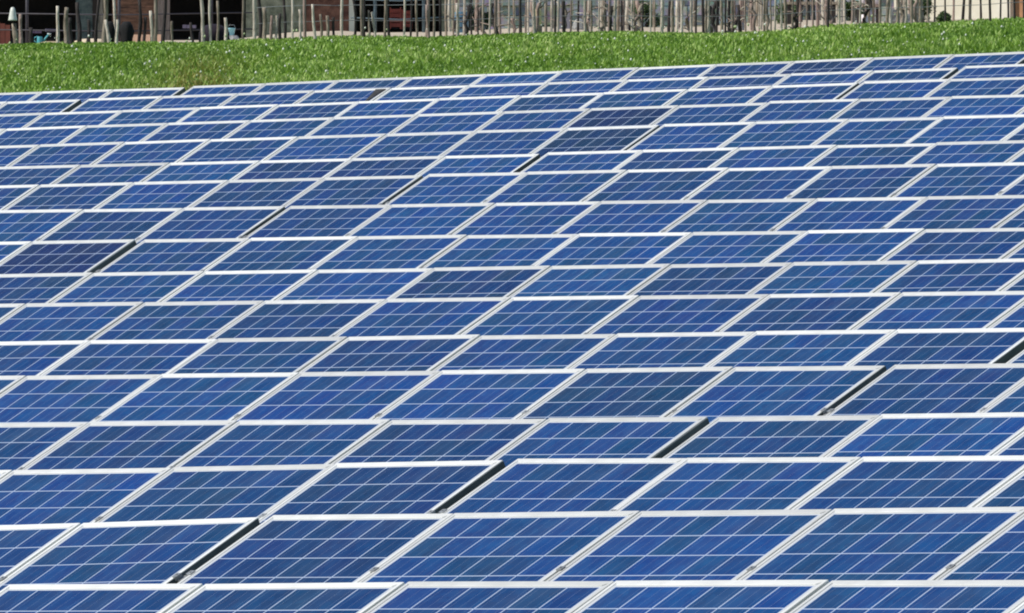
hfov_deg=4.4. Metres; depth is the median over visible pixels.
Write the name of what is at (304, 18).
wooden stake
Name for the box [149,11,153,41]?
wooden stake
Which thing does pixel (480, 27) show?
grape vine
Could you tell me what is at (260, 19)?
wooden stake
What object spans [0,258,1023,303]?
solar table
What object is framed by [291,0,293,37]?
wooden stake
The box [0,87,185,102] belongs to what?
solar table
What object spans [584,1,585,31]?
wooden stake
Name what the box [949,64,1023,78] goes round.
solar table
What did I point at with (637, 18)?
grape vine
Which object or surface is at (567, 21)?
metal cabinet
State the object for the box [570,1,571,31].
wooden stake
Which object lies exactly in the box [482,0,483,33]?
wooden stake
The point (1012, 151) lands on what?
solar table
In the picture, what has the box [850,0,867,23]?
grape vine
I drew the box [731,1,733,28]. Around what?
wooden stake
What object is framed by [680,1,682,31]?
wooden stake
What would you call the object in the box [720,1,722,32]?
wooden stake
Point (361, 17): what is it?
wooden stake
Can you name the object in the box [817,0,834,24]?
grape vine
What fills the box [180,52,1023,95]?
solar table
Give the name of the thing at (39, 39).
watering can
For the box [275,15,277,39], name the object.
wooden stake
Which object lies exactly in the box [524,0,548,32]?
grape vine
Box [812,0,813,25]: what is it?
wooden stake
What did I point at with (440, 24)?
wooden stake
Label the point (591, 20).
wooden stake
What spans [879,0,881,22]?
wooden stake
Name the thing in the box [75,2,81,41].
wooden stake
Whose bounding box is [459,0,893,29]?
dry stone wall
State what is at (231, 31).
bucket
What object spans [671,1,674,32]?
wooden stake
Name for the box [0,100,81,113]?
solar table
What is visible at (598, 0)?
wire fence
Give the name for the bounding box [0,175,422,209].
solar table
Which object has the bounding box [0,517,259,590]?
solar table
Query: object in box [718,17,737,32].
grape vine
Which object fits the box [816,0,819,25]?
wooden stake
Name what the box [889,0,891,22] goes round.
wooden stake
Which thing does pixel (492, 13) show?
grape vine
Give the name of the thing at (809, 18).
wooden stake
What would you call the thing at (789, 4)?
plank bench
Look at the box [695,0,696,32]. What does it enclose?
wooden stake
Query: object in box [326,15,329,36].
wooden stake
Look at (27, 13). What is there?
pipe fence
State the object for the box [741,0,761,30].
grape vine
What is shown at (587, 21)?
grape vine
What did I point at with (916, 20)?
grape vine
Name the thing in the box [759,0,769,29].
grape vine
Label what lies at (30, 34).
wooden stake
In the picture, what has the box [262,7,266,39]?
wooden stake
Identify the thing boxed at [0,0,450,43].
open barn
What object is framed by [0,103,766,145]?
solar table
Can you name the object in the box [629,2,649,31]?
grape vine
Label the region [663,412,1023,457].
solar table
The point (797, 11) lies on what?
wooden stake
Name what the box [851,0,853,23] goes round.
wooden stake
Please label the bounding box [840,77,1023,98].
solar table
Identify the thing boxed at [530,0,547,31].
grape vine
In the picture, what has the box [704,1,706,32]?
wooden stake
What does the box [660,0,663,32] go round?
wooden stake
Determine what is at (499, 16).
wooden stake
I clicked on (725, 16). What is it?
wooden stake
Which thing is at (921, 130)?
solar table
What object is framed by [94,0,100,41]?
wooden stake
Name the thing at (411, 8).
wooden stake
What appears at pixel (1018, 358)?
solar table
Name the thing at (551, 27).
wooden stake
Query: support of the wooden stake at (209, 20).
on the ground at (556, 26)
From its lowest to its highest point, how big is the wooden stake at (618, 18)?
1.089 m
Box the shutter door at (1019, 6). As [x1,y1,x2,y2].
[1015,0,1022,17]
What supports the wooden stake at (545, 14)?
on the ground at (556, 26)
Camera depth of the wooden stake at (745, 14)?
152.82 m
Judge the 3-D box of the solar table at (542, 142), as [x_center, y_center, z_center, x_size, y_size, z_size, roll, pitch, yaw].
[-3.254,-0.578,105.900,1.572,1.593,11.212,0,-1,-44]
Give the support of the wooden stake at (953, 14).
on the dirt path
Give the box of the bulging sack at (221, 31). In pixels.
[199,24,229,41]
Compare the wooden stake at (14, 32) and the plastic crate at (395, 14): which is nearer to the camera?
the wooden stake at (14, 32)
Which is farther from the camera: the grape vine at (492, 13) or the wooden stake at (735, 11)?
the wooden stake at (735, 11)
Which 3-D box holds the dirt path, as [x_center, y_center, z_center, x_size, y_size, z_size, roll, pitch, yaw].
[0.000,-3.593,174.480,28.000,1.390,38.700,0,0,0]
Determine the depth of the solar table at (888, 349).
69.08 m
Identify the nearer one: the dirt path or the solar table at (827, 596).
the solar table at (827, 596)
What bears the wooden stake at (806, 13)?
on the ground at (556, 26)
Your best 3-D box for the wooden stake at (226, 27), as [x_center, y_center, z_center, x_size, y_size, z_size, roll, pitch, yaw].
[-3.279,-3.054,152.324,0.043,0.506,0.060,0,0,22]
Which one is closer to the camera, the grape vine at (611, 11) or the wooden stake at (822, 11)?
the grape vine at (611, 11)
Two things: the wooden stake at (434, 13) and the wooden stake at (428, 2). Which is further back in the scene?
the wooden stake at (434, 13)
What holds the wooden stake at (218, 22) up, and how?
on the ground at (556, 26)
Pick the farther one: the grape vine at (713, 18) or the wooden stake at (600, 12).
the wooden stake at (600, 12)
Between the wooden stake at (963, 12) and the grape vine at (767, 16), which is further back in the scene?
the wooden stake at (963, 12)
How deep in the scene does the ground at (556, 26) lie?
207.81 m
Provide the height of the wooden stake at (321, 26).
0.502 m
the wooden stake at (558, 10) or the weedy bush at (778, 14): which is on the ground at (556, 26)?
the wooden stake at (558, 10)
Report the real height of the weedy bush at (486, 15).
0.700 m
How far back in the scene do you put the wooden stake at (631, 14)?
156.52 m
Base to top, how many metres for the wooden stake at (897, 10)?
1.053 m
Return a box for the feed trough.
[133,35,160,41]
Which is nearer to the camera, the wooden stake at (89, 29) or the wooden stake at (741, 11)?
the wooden stake at (89, 29)
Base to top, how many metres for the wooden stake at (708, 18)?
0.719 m
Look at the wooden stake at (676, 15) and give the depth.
174.47 m
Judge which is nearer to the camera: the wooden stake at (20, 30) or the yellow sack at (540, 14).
the wooden stake at (20, 30)
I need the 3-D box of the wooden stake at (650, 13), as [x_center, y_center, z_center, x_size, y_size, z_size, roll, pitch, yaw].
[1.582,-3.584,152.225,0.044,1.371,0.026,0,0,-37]
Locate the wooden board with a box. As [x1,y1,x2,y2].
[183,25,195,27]
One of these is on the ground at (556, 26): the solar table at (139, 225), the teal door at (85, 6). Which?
the solar table at (139, 225)
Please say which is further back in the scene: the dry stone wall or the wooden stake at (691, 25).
the dry stone wall
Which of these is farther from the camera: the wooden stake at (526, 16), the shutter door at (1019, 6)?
the shutter door at (1019, 6)
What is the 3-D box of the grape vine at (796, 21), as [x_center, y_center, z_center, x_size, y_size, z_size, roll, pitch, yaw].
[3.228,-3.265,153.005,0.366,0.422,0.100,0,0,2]
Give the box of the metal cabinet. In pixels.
[559,8,569,28]
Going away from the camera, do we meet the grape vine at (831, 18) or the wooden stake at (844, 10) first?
the grape vine at (831, 18)
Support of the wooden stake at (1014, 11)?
on the ground at (556, 26)
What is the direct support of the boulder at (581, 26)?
on the ground at (556, 26)
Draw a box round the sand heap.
[74,39,100,41]
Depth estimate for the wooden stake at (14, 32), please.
152.29 m
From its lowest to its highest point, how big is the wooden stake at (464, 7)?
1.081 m
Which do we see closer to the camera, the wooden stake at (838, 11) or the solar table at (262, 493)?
the solar table at (262, 493)
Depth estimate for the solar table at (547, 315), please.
73.95 m
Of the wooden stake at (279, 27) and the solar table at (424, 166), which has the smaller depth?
the solar table at (424, 166)
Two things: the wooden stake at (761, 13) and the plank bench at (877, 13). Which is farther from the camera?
the plank bench at (877, 13)
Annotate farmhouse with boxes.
[894,0,1022,20]
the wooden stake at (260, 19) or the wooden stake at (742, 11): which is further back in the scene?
the wooden stake at (742, 11)
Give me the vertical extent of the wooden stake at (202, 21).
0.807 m
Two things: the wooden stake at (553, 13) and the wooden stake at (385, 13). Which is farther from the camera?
the wooden stake at (553, 13)
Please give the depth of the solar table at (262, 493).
55.59 m
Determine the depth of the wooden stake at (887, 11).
152.81 m
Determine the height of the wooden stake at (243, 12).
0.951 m
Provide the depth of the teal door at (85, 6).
195.13 m
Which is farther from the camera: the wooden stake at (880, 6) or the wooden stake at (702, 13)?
the wooden stake at (880, 6)
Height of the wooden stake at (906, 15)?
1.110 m
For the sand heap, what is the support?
on the ground at (556, 26)
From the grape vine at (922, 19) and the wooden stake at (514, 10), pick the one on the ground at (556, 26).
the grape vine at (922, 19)
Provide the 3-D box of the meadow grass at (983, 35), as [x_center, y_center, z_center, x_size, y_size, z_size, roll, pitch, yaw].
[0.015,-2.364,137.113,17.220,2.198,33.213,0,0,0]
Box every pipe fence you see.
[0,0,256,42]
[351,0,447,32]
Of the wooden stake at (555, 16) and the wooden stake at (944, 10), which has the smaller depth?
the wooden stake at (555, 16)
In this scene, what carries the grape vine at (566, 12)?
on the ground at (556, 26)
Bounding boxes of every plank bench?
[616,22,630,30]
[783,2,837,23]
[856,4,878,22]
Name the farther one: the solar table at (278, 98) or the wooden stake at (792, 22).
the wooden stake at (792, 22)
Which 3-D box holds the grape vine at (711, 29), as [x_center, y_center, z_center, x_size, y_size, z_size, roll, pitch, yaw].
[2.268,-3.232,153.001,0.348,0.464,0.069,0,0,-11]
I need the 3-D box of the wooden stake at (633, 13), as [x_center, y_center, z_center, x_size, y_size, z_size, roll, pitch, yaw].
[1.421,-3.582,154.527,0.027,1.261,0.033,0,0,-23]
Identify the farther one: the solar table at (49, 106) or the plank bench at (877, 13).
the plank bench at (877, 13)
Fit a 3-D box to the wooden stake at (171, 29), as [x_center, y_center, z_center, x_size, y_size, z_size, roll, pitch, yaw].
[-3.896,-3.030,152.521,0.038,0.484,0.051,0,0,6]
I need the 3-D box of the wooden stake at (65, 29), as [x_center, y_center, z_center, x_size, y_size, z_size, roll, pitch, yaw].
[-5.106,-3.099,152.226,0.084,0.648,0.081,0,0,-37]
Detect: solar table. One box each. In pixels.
[0,83,858,128]
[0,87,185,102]
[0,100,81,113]
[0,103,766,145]
[0,125,659,166]
[0,154,540,185]
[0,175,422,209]
[0,206,285,244]
[0,239,136,273]
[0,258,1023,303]
[0,291,1023,341]
[0,328,1023,375]
[0,366,886,422]
[0,417,709,470]
[0,460,505,524]
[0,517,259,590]
[0,580,1023,612]
[70,68,958,111]
[95,228,1023,272]
[177,507,1023,584]
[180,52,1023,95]
[242,195,1023,238]
[385,162,1023,204]
[438,455,1023,513]
[521,140,1023,171]
[628,114,1023,149]
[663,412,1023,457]
[741,95,1023,121]
[825,363,1023,415]
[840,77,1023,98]
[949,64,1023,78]
[1007,350,1023,362]
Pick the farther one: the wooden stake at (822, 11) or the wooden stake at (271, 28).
the wooden stake at (822, 11)
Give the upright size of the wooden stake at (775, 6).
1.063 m
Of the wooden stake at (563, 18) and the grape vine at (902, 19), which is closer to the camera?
the wooden stake at (563, 18)
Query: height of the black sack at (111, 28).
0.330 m
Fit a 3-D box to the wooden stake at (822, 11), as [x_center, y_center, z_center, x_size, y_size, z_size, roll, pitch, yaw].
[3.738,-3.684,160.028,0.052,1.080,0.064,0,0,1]
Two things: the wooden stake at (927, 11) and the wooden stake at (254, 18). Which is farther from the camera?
the wooden stake at (927, 11)
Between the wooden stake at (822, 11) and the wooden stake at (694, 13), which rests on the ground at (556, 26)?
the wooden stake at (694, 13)
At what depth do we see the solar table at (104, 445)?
60.14 m
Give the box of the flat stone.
[229,35,238,39]
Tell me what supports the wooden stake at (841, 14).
on the dirt path
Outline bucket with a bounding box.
[228,28,235,34]
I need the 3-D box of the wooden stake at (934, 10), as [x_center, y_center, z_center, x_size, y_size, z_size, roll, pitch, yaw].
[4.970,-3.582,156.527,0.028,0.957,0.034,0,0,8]
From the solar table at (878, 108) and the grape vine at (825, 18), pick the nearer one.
the solar table at (878, 108)
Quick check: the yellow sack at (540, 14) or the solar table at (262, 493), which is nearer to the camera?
the solar table at (262, 493)
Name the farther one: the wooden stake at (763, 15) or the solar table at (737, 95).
the wooden stake at (763, 15)
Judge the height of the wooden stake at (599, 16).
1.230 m
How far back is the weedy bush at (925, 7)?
198.01 m
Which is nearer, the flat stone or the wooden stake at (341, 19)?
the wooden stake at (341, 19)
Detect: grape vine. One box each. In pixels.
[443,12,468,35]
[459,4,480,35]
[472,0,493,33]
[480,3,510,33]
[502,15,527,32]
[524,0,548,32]
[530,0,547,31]
[552,1,578,27]
[569,7,601,31]
[593,9,612,30]
[595,0,620,30]
[626,9,649,30]
[628,1,647,18]
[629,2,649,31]
[677,6,699,31]
[694,14,717,32]
[710,1,724,30]
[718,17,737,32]
[726,3,750,31]
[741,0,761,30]
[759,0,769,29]
[777,4,808,29]
[816,0,844,23]
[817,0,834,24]
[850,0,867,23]
[854,0,872,22]
[893,0,918,22]
[899,0,918,22]
[917,9,932,22]
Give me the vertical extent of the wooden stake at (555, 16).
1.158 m
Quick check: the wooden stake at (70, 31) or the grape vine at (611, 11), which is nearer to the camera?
the wooden stake at (70, 31)
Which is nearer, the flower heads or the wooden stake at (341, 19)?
the flower heads
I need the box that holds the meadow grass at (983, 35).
[0,16,1023,92]
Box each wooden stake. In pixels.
[11,23,18,43]
[19,14,22,42]
[29,27,32,42]
[56,6,59,42]
[63,7,68,43]
[68,18,72,43]
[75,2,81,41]
[86,19,90,41]
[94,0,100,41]
[101,0,107,42]
[104,19,110,42]
[113,0,115,40]
[115,19,118,43]
[137,0,142,41]
[142,17,146,41]
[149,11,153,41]
[153,0,157,41]
[161,0,166,41]
[170,21,173,41]
[189,22,193,42]
[200,0,204,41]
[208,0,211,41]
[216,1,219,41]
[224,18,227,39]
[241,0,244,38]
[252,0,255,38]
[257,0,262,37]
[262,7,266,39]
[269,16,272,39]
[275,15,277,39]
[278,13,281,39]
[282,0,286,37]
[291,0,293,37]
[298,9,301,38]
[303,0,306,36]
[311,4,316,38]
[319,14,322,36]
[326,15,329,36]
[332,17,334,35]
[340,0,342,35]
[352,0,356,34]
[360,0,362,36]
[363,0,365,36]
[368,10,370,36]
[371,12,375,36]
[384,0,386,36]
[387,0,390,35]
[403,0,405,36]
[410,0,412,36]
[415,0,417,36]
[425,0,429,36]
[425,5,429,37]
[433,0,435,35]
[439,0,441,35]
[445,0,447,35]
[448,0,450,31]
[452,0,453,34]
[456,3,459,35]
[463,0,465,34]
[470,0,471,33]
[474,0,478,31]
[477,5,478,34]
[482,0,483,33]
[489,0,490,34]
[494,0,496,35]
[498,0,501,33]
[508,0,509,33]
[513,0,514,29]
[519,0,521,34]
[525,0,526,32]
[527,0,528,32]
[532,0,535,33]
[544,1,546,31]
[550,0,552,31]
[550,0,553,27]
[554,0,555,31]
[557,0,559,30]
[561,0,565,32]
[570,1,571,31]
[577,1,579,31]
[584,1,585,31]
[587,1,589,30]
[590,1,592,31]
[598,0,599,30]
[600,0,601,26]
[604,0,605,29]
[608,0,609,30]
[613,0,616,31]
[616,0,619,30]
[620,0,622,31]
[622,0,624,30]
[625,0,628,28]
[631,1,632,30]
[633,1,634,30]
[642,1,643,30]
[649,0,651,31]
[652,0,653,26]
[654,0,654,30]
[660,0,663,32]
[667,1,670,31]
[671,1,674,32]
[675,1,679,29]
[676,2,677,31]
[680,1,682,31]
[690,1,692,31]
[693,1,694,25]
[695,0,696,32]
[701,0,704,32]
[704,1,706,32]
[707,1,709,33]
[715,1,717,32]
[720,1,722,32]
[724,0,726,32]
[727,1,730,31]
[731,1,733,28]
[734,1,735,29]
[739,1,743,22]
[740,0,741,26]
[744,0,746,31]
[750,0,751,29]
[756,0,758,25]
[758,1,759,30]
[760,0,762,29]
[763,0,764,31]
[770,0,771,30]
[774,0,776,31]
[780,0,782,30]
[784,0,786,29]
[791,0,793,27]
[796,0,798,27]
[799,0,801,27]
[806,0,807,27]
[808,0,810,19]
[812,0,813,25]
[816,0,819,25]
[821,0,824,25]
[827,0,829,26]
[835,0,837,22]
[838,0,839,23]
[840,0,842,21]
[843,0,845,23]
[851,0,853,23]
[859,0,861,23]
[872,0,874,23]
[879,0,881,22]
[886,0,889,22]
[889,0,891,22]
[896,0,898,22]
[905,0,907,22]
[910,0,912,22]
[919,0,921,22]
[927,0,928,22]
[934,0,935,21]
[944,0,945,20]
[952,0,954,20]
[961,0,964,20]
[968,0,971,19]
[980,0,981,18]
[989,0,991,20]
[999,0,1001,17]
[1007,0,1009,18]
[1013,0,1015,18]
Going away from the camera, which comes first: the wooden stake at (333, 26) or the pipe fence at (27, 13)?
the wooden stake at (333, 26)
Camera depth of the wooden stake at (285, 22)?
153.21 m
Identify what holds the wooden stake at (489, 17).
on the ground at (556, 26)
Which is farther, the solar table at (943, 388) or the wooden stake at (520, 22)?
the wooden stake at (520, 22)
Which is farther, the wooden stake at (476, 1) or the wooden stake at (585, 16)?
the wooden stake at (476, 1)
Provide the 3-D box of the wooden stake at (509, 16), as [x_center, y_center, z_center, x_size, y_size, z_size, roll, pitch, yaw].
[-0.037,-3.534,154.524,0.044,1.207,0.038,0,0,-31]
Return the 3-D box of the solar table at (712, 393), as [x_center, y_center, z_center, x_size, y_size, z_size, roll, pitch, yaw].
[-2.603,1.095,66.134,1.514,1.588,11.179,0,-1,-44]
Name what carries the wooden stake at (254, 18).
on the ground at (556, 26)
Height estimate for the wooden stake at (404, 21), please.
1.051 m
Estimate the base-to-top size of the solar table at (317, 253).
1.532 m
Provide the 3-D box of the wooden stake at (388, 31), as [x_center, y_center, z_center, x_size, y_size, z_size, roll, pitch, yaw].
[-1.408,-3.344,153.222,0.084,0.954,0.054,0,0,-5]
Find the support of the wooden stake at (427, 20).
on the ground at (556, 26)
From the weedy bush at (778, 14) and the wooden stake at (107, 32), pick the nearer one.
the wooden stake at (107, 32)
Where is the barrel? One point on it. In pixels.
(461, 23)
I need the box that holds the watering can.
[34,33,50,42]
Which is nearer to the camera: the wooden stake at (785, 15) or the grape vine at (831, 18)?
the wooden stake at (785, 15)
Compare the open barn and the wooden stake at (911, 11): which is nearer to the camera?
the wooden stake at (911, 11)
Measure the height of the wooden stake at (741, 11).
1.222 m
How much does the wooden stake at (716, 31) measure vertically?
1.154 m
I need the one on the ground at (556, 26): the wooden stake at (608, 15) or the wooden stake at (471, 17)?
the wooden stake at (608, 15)
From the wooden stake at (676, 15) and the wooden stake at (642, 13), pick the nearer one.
the wooden stake at (642, 13)
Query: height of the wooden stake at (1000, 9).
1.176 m
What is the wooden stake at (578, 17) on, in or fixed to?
on the ground at (556, 26)
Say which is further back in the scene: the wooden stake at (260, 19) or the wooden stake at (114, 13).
the wooden stake at (260, 19)
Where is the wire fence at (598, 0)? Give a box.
[256,0,1018,23]
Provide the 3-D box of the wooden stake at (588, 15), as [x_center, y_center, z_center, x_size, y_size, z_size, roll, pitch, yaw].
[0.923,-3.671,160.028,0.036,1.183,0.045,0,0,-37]
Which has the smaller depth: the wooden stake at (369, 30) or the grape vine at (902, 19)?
the wooden stake at (369, 30)
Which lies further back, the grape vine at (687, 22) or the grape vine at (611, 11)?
the grape vine at (687, 22)
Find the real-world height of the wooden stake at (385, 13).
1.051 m
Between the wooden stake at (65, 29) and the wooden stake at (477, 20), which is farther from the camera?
the wooden stake at (477, 20)
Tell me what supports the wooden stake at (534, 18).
on the ground at (556, 26)
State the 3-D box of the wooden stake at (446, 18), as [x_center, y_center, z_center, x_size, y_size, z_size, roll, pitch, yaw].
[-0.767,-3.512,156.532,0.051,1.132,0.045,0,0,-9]
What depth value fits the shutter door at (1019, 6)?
202.26 m
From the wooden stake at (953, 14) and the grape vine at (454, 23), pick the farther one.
the wooden stake at (953, 14)
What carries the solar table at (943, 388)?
on the ground at (556, 26)
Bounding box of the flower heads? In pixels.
[0,14,1019,92]
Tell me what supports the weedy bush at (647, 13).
on the ground at (556, 26)
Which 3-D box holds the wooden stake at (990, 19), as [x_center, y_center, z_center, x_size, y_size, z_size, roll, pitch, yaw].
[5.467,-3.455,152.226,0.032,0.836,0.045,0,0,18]
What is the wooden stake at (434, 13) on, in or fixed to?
on the ground at (556, 26)
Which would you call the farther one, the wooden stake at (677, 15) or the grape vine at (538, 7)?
the wooden stake at (677, 15)
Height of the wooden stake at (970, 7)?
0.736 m
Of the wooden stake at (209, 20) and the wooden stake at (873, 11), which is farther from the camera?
the wooden stake at (873, 11)
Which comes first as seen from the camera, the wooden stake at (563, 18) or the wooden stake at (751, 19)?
the wooden stake at (563, 18)
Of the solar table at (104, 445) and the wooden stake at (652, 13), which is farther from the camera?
the wooden stake at (652, 13)
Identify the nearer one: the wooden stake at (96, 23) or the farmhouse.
the wooden stake at (96, 23)
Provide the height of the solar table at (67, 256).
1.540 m
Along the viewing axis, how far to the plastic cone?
152.25 m
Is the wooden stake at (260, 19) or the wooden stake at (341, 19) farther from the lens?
the wooden stake at (260, 19)
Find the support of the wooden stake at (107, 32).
on the ground at (556, 26)
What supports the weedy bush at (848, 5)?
on the ground at (556, 26)
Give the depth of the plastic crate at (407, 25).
196.08 m
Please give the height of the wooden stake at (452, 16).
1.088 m
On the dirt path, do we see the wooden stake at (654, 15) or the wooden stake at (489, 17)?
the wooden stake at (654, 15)
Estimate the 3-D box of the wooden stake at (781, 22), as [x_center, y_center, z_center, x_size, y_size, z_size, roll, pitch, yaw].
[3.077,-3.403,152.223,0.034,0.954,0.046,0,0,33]
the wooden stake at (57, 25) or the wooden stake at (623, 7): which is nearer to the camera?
the wooden stake at (57, 25)
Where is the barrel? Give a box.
[454,12,468,32]
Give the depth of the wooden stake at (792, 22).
154.51 m
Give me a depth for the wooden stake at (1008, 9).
154.51 m
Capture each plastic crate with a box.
[390,7,400,29]
[402,9,412,28]
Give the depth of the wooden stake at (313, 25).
151.91 m
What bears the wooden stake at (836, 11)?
on the dirt path
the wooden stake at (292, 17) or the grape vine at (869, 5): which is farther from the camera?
the grape vine at (869, 5)
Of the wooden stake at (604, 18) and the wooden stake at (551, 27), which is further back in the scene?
the wooden stake at (551, 27)
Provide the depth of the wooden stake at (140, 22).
153.21 m
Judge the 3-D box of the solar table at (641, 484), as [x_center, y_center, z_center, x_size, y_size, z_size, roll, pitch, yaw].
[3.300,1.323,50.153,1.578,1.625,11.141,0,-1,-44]
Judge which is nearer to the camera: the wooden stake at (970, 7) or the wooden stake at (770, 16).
the wooden stake at (770, 16)
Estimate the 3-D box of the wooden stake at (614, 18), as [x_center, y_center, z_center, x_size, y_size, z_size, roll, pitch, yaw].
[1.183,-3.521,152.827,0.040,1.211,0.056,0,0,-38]
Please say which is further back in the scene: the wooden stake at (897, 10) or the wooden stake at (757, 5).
the wooden stake at (757, 5)
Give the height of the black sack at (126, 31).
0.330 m
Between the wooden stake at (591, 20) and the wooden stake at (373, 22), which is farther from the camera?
the wooden stake at (591, 20)
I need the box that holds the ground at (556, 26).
[5,0,886,82]
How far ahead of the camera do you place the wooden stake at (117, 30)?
152.01 m
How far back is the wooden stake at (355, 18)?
153.20 m
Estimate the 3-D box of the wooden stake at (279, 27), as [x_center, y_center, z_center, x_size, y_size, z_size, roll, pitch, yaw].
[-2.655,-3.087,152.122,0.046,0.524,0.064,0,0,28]
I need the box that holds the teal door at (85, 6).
[76,0,91,39]
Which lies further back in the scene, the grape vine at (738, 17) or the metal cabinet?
the metal cabinet
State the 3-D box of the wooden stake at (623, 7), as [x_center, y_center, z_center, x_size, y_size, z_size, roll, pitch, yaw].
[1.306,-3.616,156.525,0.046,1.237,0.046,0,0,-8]
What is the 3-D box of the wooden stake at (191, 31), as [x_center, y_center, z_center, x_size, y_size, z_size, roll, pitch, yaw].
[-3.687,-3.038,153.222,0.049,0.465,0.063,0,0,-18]
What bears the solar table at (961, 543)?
on the ground at (556, 26)
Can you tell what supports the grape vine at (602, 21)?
on the ground at (556, 26)
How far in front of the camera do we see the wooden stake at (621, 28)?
156.51 m
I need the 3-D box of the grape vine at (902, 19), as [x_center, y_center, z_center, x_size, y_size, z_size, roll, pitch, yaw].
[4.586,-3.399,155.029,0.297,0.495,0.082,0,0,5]
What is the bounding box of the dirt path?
[165,18,1003,42]
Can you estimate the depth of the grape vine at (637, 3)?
163.00 m
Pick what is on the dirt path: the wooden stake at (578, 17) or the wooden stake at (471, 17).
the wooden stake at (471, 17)
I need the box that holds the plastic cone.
[8,7,16,20]
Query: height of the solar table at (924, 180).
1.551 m
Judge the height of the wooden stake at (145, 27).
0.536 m
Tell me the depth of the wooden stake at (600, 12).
172.90 m
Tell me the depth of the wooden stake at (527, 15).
160.01 m
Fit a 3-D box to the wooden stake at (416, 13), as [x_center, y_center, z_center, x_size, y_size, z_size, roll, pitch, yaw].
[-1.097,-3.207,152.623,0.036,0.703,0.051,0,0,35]
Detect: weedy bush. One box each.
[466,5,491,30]
[629,0,659,26]
[776,3,796,23]
[846,0,863,20]
[913,0,936,19]
[935,11,951,21]
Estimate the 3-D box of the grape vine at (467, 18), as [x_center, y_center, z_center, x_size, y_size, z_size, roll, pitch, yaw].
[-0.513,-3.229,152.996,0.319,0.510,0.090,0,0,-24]
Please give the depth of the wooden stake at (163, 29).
153.21 m
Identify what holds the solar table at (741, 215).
on the ground at (556, 26)
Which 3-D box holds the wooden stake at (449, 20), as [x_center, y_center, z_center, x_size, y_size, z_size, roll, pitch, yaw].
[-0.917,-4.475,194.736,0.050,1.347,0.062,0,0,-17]
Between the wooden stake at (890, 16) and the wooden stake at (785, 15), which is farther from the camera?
the wooden stake at (890, 16)
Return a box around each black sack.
[106,21,114,41]
[119,21,133,41]
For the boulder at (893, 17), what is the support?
on the ground at (556, 26)
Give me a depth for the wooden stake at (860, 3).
152.81 m
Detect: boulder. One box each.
[572,18,583,29]
[884,9,899,22]
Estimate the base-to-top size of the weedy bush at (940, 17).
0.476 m
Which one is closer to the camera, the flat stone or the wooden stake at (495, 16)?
the wooden stake at (495, 16)
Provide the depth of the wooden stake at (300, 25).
152.42 m
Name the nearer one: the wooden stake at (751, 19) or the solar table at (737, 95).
the solar table at (737, 95)
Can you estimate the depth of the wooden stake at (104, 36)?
152.61 m
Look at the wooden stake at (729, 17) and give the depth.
154.52 m
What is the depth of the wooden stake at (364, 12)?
152.11 m
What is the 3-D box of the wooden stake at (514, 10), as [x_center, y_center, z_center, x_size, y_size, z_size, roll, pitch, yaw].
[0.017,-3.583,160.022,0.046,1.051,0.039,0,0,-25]
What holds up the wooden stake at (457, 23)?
on the ground at (556, 26)
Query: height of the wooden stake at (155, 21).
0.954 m
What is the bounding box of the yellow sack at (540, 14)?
[539,9,541,24]
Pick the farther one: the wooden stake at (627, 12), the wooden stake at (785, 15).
the wooden stake at (627, 12)

